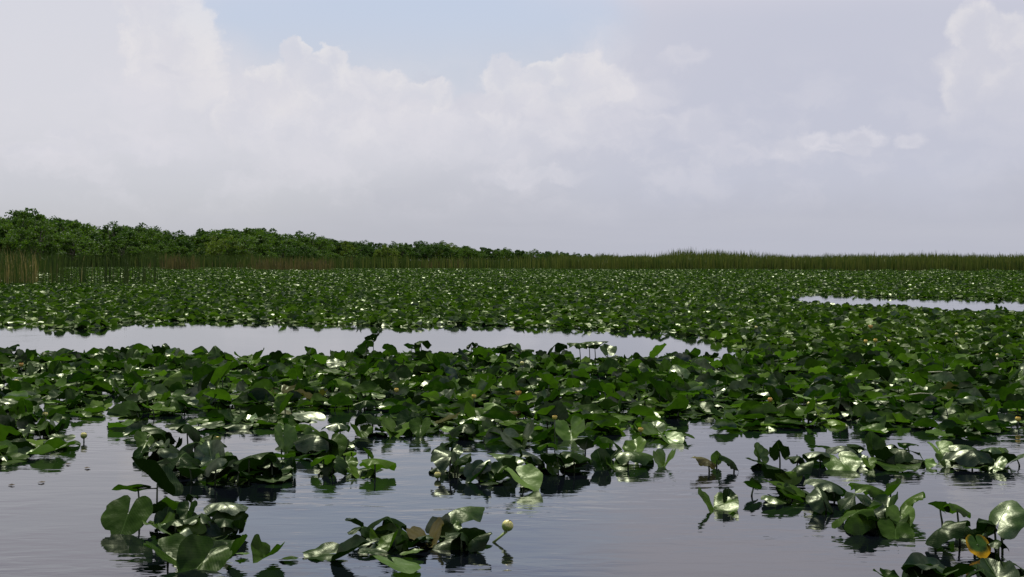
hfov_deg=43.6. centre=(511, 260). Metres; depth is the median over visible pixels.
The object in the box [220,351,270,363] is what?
pond lily plant
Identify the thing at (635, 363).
pond lily plant
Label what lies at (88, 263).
reed bed
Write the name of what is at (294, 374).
pond lily plant
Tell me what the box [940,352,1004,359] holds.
pond lily plant
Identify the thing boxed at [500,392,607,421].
pond lily plant
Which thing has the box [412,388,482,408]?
pond lily plant
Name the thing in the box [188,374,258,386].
pond lily plant
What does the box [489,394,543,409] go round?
pond lily plant
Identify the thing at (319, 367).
pond lily plant
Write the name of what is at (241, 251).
tree
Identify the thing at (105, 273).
rush stand
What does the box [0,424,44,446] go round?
pond lily plant
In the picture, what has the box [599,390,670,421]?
pond lily plant
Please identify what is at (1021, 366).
pond lily plant
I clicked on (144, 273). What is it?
rush stand
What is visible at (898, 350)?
pond lily plant
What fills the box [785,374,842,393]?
pond lily plant
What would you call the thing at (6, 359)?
pond lily plant
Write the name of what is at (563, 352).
pond lily plant
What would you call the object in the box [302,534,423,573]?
pond lily plant
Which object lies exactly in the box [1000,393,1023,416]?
pond lily plant
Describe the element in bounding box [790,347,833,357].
pond lily plant
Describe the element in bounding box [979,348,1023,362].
pond lily plant
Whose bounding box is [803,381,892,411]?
pond lily plant
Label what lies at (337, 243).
tree
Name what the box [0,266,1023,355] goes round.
lily pad field
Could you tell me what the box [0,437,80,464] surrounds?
pond lily plant
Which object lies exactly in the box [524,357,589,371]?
pond lily plant
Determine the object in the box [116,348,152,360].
pond lily plant
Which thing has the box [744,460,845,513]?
pond lily plant
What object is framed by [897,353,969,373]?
pond lily plant
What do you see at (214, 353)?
pond lily plant
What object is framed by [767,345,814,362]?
pond lily plant
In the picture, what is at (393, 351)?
pond lily plant
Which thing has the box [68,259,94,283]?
rush stand
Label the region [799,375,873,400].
pond lily plant
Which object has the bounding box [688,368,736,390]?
pond lily plant
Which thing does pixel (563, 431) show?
pond lily plant
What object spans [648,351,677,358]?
pond lily plant
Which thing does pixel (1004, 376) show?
pond lily plant
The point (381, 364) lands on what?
pond lily plant
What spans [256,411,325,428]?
pond lily plant
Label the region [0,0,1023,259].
sky
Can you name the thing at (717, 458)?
pond lily plant
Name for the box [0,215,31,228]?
tree
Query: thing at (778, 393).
pond lily plant
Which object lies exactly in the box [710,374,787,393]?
pond lily plant
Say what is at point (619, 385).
pond lily plant
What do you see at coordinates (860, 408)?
pond lily plant
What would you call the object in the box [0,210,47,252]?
tree
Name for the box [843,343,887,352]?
pond lily plant
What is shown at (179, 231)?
tree
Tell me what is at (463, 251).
tree
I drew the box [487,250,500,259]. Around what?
tree
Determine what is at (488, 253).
tree
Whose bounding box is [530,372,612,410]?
pond lily plant
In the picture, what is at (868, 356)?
pond lily plant
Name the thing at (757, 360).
pond lily plant
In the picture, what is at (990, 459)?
pond lily plant
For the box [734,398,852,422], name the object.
pond lily plant
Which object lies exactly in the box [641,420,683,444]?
pond lily plant
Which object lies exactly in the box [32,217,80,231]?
tree
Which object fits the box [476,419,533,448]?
pond lily plant
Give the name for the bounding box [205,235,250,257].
tree
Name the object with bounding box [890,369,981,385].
pond lily plant
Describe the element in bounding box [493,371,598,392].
pond lily plant
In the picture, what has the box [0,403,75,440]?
pond lily plant
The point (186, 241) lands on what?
tree
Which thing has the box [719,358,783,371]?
pond lily plant
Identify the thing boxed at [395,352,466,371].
pond lily plant
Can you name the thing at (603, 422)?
pond lily plant
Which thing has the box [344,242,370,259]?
tree
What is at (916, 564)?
pond lily plant
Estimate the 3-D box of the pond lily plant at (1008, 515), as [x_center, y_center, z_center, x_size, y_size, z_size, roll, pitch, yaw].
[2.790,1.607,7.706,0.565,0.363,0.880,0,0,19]
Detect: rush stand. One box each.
[40,247,79,283]
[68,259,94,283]
[94,246,148,284]
[94,248,123,283]
[129,257,149,284]
[139,257,168,283]
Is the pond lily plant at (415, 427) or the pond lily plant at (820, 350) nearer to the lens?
the pond lily plant at (415, 427)
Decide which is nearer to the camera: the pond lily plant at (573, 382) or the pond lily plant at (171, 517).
the pond lily plant at (171, 517)
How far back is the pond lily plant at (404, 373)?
17.55 m
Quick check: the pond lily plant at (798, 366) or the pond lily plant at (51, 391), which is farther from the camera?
the pond lily plant at (798, 366)
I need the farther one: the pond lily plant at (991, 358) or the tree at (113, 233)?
the tree at (113, 233)
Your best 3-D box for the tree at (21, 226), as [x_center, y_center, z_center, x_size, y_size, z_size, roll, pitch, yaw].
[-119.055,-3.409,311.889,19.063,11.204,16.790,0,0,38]
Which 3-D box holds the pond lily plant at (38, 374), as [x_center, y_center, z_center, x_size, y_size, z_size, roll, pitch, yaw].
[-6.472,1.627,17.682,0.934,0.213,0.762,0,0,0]
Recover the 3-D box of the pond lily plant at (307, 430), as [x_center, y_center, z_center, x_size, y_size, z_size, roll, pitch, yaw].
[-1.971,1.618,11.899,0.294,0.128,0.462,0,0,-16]
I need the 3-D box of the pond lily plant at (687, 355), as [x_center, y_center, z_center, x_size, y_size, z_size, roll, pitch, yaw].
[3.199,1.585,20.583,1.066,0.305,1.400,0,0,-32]
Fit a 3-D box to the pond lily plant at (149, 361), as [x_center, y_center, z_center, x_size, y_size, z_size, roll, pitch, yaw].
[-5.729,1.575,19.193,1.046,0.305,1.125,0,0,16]
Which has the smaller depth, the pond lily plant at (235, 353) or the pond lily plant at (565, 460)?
the pond lily plant at (565, 460)
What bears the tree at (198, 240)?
on the marsh ground
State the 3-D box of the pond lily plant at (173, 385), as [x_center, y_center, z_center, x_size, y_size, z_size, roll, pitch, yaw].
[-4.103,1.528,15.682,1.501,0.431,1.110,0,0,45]
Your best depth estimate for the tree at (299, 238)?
384.91 m
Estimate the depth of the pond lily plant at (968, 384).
15.74 m
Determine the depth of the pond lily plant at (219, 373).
16.33 m
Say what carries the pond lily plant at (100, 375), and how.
on the water
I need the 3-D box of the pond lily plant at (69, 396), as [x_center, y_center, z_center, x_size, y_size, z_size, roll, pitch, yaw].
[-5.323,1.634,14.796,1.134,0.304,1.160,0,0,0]
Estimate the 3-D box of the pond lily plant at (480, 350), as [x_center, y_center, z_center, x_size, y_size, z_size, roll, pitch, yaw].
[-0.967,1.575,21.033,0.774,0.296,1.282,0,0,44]
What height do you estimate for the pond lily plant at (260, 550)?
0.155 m
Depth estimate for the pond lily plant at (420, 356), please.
20.02 m
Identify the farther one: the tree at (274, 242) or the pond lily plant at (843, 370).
the tree at (274, 242)
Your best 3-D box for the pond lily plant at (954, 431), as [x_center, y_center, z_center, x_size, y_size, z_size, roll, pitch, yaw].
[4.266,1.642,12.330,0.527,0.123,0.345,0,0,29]
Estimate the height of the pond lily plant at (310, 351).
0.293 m
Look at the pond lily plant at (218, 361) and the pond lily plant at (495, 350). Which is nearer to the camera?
the pond lily plant at (218, 361)
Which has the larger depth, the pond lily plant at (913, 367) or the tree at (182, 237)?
the tree at (182, 237)
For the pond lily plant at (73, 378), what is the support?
on the water
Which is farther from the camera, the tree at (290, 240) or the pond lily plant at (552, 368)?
the tree at (290, 240)
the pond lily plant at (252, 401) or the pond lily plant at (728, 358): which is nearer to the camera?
the pond lily plant at (252, 401)
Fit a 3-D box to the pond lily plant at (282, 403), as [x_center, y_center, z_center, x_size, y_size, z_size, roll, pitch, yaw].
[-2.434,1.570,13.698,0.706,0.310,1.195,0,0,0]
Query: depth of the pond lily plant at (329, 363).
19.12 m
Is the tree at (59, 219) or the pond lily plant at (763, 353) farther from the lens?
the tree at (59, 219)
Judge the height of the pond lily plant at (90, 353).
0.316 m
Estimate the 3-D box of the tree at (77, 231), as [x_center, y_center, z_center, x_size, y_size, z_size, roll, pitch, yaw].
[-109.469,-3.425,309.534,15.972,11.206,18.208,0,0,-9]
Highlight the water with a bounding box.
[0,269,1023,576]
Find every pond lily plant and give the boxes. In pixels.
[0,344,23,355]
[0,348,48,363]
[0,353,47,366]
[0,355,50,372]
[0,362,51,382]
[0,377,4,387]
[0,377,61,399]
[0,388,103,412]
[0,391,28,403]
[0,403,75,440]
[0,405,17,418]
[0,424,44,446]
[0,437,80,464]
[2,402,38,415]
[4,373,68,383]
[15,398,139,426]
[19,377,60,387]
[33,371,113,391]
[35,367,123,382]
[40,347,98,362]
[40,348,141,363]
[43,355,114,372]
[47,360,112,375]
[58,380,150,400]
[62,393,161,419]
[77,389,170,409]
[80,397,112,412]
[86,352,142,368]
[89,354,174,371]
[94,343,148,354]
[100,457,248,540]
[104,362,191,385]
[105,368,193,388]
[106,355,203,376]
[108,419,133,427]
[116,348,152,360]
[123,423,156,436]
[129,370,233,399]
[131,393,185,412]
[133,424,214,481]
[142,346,220,368]
[143,528,248,572]
[151,388,246,414]
[152,344,201,360]
[165,363,236,376]
[178,356,226,368]
[187,412,258,430]
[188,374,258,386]
[189,346,208,355]
[189,361,280,393]
[193,351,260,360]
[194,439,295,484]
[206,387,274,423]
[212,358,291,372]
[216,365,321,401]
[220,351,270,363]
[221,363,289,380]
[235,413,277,427]
[244,392,305,422]
[250,379,357,412]
[251,353,333,364]
[251,534,298,562]
[252,348,309,360]
[254,367,324,381]
[256,376,335,389]
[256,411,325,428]
[271,384,326,399]
[274,423,356,458]
[275,446,296,451]
[287,362,356,377]
[296,352,365,372]
[297,427,316,434]
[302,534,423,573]
[304,346,368,359]
[304,377,391,398]
[310,447,396,478]
[324,362,398,381]
[324,392,405,410]
[330,347,410,362]
[332,371,420,391]
[345,506,491,551]
[350,379,428,399]
[350,414,430,437]
[357,332,379,349]
[363,354,430,369]
[368,343,412,358]
[368,415,470,436]
[369,360,427,376]
[377,397,420,420]
[386,347,457,359]
[389,363,457,382]
[392,353,429,363]
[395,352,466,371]
[396,397,504,426]
[399,375,488,391]
[404,340,430,351]
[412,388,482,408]
[414,347,492,359]
[424,375,527,402]
[428,441,488,482]
[434,412,477,437]
[448,365,496,378]
[455,349,469,356]
[456,367,515,384]
[457,348,515,367]
[459,425,501,443]
[460,400,569,431]
[462,355,533,374]
[464,345,519,356]
[466,342,520,353]
[472,453,542,490]
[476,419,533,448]
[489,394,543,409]
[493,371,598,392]
[496,361,566,377]
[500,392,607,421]
[501,350,546,361]
[512,424,553,442]
[519,443,591,474]
[521,349,533,352]
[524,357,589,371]
[526,351,599,364]
[528,380,606,400]
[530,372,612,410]
[547,341,616,364]
[550,352,633,367]
[555,415,584,440]
[561,350,600,362]
[563,368,589,380]
[565,409,650,431]
[566,376,648,396]
[572,436,675,469]
[578,359,658,374]
[594,343,666,361]
[598,357,628,376]
[598,371,667,403]
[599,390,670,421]
[607,370,702,391]
[611,362,698,379]
[626,357,716,371]
[627,377,740,409]
[630,416,676,430]
[633,423,694,438]
[636,365,701,376]
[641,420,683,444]
[647,355,709,366]
[647,376,727,399]
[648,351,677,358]
[656,394,749,417]
[674,347,740,367]
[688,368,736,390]
[691,450,738,471]
[698,487,738,513]
[702,353,781,373]
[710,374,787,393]
[710,412,782,430]
[718,383,816,406]
[719,349,774,360]
[719,351,796,366]
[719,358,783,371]
[724,363,797,386]
[724,371,825,401]
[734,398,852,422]
[742,368,770,373]
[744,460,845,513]
[746,440,804,469]
[751,348,780,356]
[763,357,831,373]
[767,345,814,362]
[771,397,897,433]
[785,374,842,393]
[786,364,868,381]
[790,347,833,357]
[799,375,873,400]
[802,431,924,471]
[803,358,879,377]
[803,366,894,390]
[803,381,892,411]
[810,349,853,358]
[816,352,891,367]
[830,359,905,370]
[831,478,925,538]
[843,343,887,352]
[849,392,932,418]
[861,350,906,367]
[862,388,967,409]
[865,372,949,399]
[873,548,1023,576]
[879,346,937,365]
[888,363,946,372]
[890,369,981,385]
[892,410,1000,432]
[895,361,1000,379]
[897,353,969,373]
[899,371,982,393]
[901,352,991,366]
[906,344,956,358]
[919,440,1023,471]
[925,426,981,437]
[925,500,1023,557]
[927,357,1012,378]
[934,396,1001,422]
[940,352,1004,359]
[945,380,1023,412]
[950,380,1023,397]
[965,355,1020,366]
[975,367,1022,391]
[975,413,1023,429]
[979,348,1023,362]
[986,345,1023,357]
[992,358,1023,369]
[997,371,1023,381]
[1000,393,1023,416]
[1007,363,1023,376]
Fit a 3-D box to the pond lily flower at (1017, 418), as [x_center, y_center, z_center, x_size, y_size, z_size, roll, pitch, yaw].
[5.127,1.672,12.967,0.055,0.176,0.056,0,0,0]
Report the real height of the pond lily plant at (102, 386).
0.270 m
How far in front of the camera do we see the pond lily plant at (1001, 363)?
19.23 m
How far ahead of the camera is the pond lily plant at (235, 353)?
21.17 m
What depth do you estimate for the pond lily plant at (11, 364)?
19.57 m
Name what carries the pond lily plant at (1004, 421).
on the water
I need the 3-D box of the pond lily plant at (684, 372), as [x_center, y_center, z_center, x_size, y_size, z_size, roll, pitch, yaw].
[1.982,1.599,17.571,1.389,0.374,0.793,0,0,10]
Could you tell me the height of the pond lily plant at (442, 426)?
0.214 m
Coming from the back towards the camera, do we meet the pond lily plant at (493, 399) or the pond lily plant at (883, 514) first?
the pond lily plant at (493, 399)
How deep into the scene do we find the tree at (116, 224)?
346.76 m
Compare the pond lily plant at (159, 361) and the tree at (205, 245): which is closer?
the pond lily plant at (159, 361)
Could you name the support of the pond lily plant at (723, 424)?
on the water
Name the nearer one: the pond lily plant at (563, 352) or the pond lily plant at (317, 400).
the pond lily plant at (317, 400)
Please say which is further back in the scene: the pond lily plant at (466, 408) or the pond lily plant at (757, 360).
the pond lily plant at (757, 360)
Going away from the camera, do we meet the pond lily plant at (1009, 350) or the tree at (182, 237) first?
the pond lily plant at (1009, 350)
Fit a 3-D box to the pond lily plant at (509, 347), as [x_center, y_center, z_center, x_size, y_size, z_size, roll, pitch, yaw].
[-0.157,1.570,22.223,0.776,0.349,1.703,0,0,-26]
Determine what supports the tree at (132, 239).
on the marsh ground
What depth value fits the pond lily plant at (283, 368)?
18.48 m
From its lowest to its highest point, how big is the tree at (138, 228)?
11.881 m
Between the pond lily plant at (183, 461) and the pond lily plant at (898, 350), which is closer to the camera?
the pond lily plant at (183, 461)
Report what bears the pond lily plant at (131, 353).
on the water
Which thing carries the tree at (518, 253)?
on the marsh ground
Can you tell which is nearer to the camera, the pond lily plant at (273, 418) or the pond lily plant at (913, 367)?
the pond lily plant at (273, 418)
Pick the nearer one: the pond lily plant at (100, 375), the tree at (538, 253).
the pond lily plant at (100, 375)
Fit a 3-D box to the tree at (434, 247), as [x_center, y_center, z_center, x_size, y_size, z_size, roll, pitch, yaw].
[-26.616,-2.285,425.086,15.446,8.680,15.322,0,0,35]
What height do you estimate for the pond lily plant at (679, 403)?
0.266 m
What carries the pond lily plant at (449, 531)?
on the water
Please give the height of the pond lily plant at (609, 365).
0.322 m
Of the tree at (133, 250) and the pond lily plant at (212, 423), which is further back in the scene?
the tree at (133, 250)
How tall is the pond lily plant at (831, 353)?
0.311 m
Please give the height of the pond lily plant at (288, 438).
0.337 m
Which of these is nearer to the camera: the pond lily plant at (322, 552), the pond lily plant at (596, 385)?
the pond lily plant at (322, 552)
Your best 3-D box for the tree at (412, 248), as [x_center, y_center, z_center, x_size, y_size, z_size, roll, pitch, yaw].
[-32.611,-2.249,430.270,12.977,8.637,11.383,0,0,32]
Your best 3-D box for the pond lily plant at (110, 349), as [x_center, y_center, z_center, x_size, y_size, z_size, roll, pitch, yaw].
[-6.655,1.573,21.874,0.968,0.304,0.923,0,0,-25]
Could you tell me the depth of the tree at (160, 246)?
314.89 m
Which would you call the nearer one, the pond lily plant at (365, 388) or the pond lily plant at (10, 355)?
the pond lily plant at (365, 388)
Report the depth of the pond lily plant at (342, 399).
14.52 m
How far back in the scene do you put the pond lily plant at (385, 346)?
21.86 m
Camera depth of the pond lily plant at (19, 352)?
22.03 m
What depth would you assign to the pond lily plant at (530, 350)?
22.28 m
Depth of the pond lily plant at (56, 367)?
18.42 m
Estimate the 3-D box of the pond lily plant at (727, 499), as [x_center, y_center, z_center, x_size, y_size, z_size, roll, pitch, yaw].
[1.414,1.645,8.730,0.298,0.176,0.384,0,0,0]
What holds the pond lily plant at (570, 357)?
on the water
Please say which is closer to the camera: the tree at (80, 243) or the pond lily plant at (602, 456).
the pond lily plant at (602, 456)
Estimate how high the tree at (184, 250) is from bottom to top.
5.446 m
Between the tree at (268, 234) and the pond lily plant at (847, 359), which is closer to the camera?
the pond lily plant at (847, 359)
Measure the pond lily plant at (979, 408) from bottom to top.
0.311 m
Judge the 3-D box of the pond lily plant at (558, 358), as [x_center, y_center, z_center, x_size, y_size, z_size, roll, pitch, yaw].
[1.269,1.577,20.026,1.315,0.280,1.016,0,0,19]
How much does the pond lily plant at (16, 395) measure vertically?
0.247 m
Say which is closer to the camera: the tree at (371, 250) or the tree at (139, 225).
the tree at (139, 225)
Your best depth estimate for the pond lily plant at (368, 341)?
22.80 m
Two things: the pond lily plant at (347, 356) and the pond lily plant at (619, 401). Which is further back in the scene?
the pond lily plant at (347, 356)
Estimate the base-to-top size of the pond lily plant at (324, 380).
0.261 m
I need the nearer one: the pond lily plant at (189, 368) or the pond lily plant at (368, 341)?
the pond lily plant at (189, 368)
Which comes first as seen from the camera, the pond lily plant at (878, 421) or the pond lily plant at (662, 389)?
the pond lily plant at (878, 421)
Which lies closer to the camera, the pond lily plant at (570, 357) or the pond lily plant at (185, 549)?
the pond lily plant at (185, 549)
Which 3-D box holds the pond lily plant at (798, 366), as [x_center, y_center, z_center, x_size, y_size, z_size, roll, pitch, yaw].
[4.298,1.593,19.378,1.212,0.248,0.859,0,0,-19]
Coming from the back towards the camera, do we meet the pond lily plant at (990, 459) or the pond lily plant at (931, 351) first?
the pond lily plant at (931, 351)
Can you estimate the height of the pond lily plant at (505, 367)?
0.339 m
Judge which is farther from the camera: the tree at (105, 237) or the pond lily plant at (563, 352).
the tree at (105, 237)
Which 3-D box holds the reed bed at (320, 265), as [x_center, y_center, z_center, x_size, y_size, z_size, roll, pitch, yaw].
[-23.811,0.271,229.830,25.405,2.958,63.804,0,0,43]
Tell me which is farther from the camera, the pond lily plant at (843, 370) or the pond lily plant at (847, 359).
the pond lily plant at (847, 359)
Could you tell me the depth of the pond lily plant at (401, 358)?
19.52 m
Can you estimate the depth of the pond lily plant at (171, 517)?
8.06 m
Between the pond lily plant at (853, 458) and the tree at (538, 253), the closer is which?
the pond lily plant at (853, 458)
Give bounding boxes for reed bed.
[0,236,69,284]
[0,247,356,272]
[12,246,1023,269]
[137,253,212,268]
[203,253,469,269]
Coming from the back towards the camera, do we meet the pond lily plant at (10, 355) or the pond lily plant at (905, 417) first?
the pond lily plant at (10, 355)
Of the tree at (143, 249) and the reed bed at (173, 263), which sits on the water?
the reed bed at (173, 263)
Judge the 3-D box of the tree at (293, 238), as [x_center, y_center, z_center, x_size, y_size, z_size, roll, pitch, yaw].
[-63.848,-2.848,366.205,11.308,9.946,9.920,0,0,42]
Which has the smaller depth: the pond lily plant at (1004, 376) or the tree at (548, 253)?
the pond lily plant at (1004, 376)
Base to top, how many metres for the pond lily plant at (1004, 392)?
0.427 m
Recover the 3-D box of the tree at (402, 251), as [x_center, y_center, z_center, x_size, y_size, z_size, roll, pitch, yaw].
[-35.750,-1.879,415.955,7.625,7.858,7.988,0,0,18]
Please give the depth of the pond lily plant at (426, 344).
21.87 m
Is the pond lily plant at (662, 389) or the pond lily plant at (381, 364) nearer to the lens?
the pond lily plant at (662, 389)
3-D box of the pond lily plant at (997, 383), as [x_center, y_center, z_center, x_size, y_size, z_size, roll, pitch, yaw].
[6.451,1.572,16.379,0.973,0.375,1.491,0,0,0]
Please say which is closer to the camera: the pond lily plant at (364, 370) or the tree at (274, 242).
the pond lily plant at (364, 370)
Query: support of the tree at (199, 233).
on the marsh ground
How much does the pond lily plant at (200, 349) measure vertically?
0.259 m
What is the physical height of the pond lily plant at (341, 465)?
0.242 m
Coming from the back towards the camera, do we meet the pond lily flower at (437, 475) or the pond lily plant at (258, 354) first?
the pond lily plant at (258, 354)
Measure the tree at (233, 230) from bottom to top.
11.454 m
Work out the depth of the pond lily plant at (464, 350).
21.99 m
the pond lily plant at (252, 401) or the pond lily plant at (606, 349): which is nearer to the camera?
the pond lily plant at (252, 401)
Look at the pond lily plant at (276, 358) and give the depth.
19.96 m
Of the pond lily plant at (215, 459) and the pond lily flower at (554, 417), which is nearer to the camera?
the pond lily plant at (215, 459)
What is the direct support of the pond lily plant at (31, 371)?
on the water
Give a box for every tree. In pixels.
[0,208,73,247]
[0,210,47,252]
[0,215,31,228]
[0,219,77,259]
[0,223,48,253]
[0,233,20,256]
[4,209,56,221]
[22,220,103,254]
[23,223,90,256]
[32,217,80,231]
[50,234,106,260]
[81,231,129,251]
[88,244,119,264]
[90,224,140,252]
[104,239,141,260]
[105,225,148,253]
[108,221,142,235]
[120,225,163,253]
[121,238,154,254]
[133,222,147,228]
[134,228,177,245]
[139,244,157,255]
[145,239,182,255]
[151,232,195,254]
[166,246,193,258]
[175,235,203,248]
[176,230,198,236]
[191,228,205,244]
[192,228,237,236]
[193,227,281,256]
[193,235,237,257]
[194,232,246,253]
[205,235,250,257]
[212,234,276,258]
[239,229,288,256]
[244,232,307,257]
[252,241,276,256]
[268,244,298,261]
[279,234,308,254]
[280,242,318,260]
[290,230,317,243]
[292,234,321,253]
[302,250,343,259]
[304,232,336,255]
[318,238,343,253]
[335,241,357,259]
[344,241,360,253]
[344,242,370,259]
[353,243,393,258]
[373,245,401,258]
[384,241,398,257]
[393,243,414,258]
[397,241,430,259]
[411,240,452,260]
[427,240,458,261]
[452,245,486,259]
[479,247,494,259]
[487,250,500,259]
[494,249,513,260]
[509,250,524,257]
[524,249,544,259]
[531,250,545,259]
[539,252,553,259]
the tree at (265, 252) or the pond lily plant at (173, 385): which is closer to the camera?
the pond lily plant at (173, 385)
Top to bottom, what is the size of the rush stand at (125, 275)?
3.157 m
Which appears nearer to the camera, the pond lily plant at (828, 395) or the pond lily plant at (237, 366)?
the pond lily plant at (828, 395)
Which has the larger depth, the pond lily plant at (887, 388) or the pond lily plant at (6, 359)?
the pond lily plant at (6, 359)
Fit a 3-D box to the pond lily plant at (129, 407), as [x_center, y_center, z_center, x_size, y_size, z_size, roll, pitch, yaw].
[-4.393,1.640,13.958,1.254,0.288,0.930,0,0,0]
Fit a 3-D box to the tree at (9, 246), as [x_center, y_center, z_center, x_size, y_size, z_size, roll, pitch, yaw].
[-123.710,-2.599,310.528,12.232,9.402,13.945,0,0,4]
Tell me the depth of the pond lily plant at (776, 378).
15.40 m
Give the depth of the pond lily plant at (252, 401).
13.94 m
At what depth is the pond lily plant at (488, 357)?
20.10 m
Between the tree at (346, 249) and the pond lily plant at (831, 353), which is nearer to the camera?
the pond lily plant at (831, 353)
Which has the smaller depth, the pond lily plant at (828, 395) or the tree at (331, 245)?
the pond lily plant at (828, 395)
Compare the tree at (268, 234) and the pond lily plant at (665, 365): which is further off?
the tree at (268, 234)
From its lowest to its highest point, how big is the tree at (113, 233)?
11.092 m
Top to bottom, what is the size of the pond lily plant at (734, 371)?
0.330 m
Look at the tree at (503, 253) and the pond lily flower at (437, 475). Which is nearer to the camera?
the pond lily flower at (437, 475)
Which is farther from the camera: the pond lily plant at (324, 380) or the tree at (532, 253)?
the tree at (532, 253)
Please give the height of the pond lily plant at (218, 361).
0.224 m
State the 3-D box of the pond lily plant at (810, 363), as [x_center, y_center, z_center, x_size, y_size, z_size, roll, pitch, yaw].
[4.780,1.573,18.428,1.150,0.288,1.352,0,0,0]
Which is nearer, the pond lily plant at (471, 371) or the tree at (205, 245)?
the pond lily plant at (471, 371)
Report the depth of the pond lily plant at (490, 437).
12.02 m
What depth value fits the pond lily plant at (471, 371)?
18.36 m
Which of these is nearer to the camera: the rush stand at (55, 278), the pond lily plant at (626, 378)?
the pond lily plant at (626, 378)
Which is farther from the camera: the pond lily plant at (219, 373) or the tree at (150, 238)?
the tree at (150, 238)
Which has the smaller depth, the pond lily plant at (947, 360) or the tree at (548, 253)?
the pond lily plant at (947, 360)
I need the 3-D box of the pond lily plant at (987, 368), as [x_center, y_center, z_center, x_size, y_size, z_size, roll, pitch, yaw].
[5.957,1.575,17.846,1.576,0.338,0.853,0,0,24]
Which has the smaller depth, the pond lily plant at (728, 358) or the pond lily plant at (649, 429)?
the pond lily plant at (649, 429)
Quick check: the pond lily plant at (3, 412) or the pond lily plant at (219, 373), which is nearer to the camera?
the pond lily plant at (3, 412)
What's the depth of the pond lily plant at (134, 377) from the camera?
16.75 m
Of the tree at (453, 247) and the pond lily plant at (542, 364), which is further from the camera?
the tree at (453, 247)
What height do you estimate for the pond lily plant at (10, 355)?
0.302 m
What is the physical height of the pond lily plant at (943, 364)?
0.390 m
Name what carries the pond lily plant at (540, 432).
on the water
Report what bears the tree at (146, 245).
on the marsh ground
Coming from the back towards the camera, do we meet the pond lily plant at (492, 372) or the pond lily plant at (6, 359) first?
the pond lily plant at (6, 359)
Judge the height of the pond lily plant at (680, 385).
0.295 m
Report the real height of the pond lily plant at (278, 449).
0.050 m
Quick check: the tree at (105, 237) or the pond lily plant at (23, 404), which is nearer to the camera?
the pond lily plant at (23, 404)
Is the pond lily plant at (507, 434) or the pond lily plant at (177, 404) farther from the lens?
the pond lily plant at (177, 404)
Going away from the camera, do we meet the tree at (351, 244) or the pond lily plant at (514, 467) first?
the pond lily plant at (514, 467)
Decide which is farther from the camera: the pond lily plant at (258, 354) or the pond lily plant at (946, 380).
the pond lily plant at (258, 354)
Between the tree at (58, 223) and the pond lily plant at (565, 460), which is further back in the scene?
the tree at (58, 223)
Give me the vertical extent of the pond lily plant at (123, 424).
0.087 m
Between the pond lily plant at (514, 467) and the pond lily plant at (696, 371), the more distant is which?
the pond lily plant at (696, 371)
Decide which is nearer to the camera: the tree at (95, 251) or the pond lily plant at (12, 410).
the pond lily plant at (12, 410)
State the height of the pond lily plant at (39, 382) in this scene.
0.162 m
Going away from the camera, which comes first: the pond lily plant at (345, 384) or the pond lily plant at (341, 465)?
the pond lily plant at (341, 465)
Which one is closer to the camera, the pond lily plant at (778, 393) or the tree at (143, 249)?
the pond lily plant at (778, 393)
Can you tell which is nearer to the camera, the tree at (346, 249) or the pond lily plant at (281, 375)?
the pond lily plant at (281, 375)
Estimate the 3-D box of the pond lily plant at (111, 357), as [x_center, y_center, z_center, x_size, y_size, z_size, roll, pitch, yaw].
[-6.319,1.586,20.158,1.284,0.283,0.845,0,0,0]
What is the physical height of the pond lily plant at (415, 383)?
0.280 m
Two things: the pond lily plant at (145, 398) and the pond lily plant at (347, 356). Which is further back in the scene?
the pond lily plant at (347, 356)
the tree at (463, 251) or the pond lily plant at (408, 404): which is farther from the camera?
the tree at (463, 251)
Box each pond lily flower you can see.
[80,432,86,441]
[434,472,440,478]
[492,520,512,542]
[552,415,556,441]
[1015,416,1020,427]
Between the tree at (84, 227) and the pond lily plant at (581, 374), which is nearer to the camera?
the pond lily plant at (581, 374)
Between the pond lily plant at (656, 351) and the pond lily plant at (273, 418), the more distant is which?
the pond lily plant at (656, 351)
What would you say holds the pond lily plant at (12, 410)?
on the water
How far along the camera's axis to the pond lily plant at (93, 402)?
14.41 m
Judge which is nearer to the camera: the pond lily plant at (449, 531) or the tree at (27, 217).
the pond lily plant at (449, 531)
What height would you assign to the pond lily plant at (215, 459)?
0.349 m
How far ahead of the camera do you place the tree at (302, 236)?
398.74 m
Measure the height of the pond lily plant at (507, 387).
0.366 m
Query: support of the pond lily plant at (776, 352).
on the water
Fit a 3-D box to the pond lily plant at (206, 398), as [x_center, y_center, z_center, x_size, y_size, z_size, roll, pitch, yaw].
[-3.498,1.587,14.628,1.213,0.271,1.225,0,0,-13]
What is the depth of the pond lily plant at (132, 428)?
12.33 m
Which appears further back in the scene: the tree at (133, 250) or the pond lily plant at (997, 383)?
the tree at (133, 250)
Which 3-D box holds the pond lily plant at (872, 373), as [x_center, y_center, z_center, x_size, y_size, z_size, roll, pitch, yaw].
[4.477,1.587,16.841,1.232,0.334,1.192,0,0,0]
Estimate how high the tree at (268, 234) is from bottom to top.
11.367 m
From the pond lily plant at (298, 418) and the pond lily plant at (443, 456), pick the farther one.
the pond lily plant at (298, 418)

